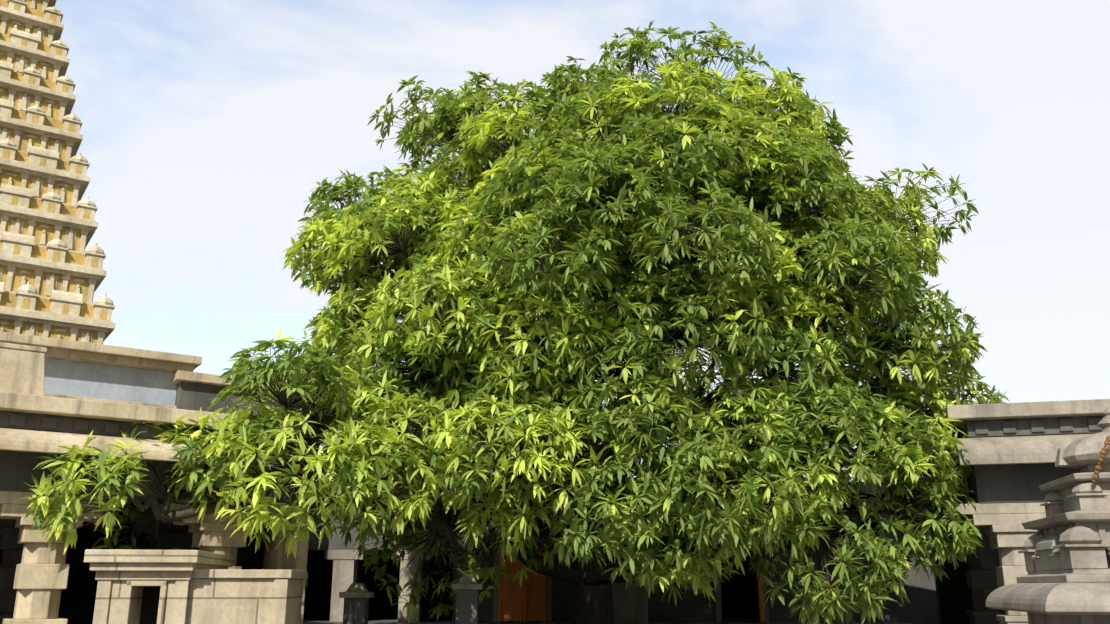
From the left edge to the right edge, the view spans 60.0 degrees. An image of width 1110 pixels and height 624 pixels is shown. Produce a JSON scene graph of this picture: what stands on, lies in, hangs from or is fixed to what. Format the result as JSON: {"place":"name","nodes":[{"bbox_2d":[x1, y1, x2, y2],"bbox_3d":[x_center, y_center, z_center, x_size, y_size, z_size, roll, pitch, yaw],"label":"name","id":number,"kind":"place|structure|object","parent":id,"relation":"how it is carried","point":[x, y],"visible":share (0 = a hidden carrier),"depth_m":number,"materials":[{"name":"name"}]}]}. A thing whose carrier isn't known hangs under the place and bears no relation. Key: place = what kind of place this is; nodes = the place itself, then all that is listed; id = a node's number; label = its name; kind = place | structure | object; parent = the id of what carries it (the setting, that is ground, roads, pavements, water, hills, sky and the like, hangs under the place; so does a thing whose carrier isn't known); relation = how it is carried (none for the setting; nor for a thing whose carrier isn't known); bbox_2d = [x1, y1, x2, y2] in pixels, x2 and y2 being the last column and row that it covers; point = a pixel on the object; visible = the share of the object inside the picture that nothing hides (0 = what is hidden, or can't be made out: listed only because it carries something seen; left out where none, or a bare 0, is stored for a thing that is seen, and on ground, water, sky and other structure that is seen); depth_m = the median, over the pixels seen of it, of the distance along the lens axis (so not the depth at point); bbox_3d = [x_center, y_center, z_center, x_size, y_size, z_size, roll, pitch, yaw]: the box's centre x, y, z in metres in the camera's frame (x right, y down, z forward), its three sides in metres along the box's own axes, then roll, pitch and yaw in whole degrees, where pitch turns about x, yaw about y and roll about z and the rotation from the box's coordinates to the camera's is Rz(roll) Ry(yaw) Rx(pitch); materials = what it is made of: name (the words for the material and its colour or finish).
{"place":"outdoors","nodes":[
{"label":"outdoors","id":0,"kind":"place"},
{"bbox_2d":[18,20,1009,623],"bbox_3d":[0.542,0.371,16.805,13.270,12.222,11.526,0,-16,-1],"label":"mango tree","id":1,"kind":"object","parent":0,"point":[340,370],"depth_m":12.72,"materials":[{"name":"green plant"}]},
{"bbox_2d":[55,0,1109,481],"label":"sky","id":2,"kind":"structure","parent":0,"point":[207,129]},
{"label":"ground","id":3,"kind":"structure","parent":0,"visible":0},
{"bbox_2d":[0,0,115,343],"bbox_3d":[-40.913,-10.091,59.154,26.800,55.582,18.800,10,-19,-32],"label":"temple tower","id":4,"kind":"structure","parent":3,"relation":"on","point":[52,274],"depth_m":57.48,"materials":[{"name":"beige paint"}]},
{"bbox_2d":[0,331,341,623],"bbox_3d":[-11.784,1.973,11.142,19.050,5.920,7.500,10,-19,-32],"label":"temple building","id":5,"kind":"structure","parent":3,"relation":"on","point":[54,393],"depth_m":12.19,"materials":[{"name":"beige stone"}]},
{"bbox_2d":[84,549,307,623],"bbox_3d":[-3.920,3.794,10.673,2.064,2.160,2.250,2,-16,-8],"label":"shrine","id":6,"kind":"object","parent":3,"relation":"on","point":[168,587],"visible":1,"depth_m":10.02,"materials":[{"name":"stone"}]},
{"bbox_2d":[303,481,939,623],"bbox_3d":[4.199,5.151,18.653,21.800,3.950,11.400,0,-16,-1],"label":"colonnade","id":7,"kind":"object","parent":3,"relation":"on","point":[341,587],"visible":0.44,"depth_m":20.09,"materials":[{"name":"stone"}]},
{"bbox_2d":[498,552,764,621],"bbox_3d":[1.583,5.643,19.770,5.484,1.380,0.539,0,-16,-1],"label":"doors","id":8,"kind":"structure","parent":7,"relation":"on","point":[526,602],"depth_m":19.81,"materials":[{"name":"brown wood"}]},
{"bbox_2d":[921,399,1109,623],"bbox_3d":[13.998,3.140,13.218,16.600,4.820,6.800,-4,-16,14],"label":"temple building","id":9,"kind":"structure","parent":3,"relation":"on","point":[1010,453],"depth_m":12.53,"materials":[{"name":"grey stone"}]},
{"bbox_2d":[986,407,1109,623],"bbox_3d":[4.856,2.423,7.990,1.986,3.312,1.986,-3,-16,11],"label":"stone shrine","id":10,"kind":"object","parent":3,"relation":"on","point":[1066,580],"visible":1,"depth_m":7.85,"materials":[{"name":"stone"}]},
{"bbox_2d":[1092,435,1109,482],"bbox_3d":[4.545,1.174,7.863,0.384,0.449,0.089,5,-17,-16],"label":"garland","id":11,"kind":"object","parent":10,"relation":"attached to","point":[1102,454],"visible":1,"depth_m":7.80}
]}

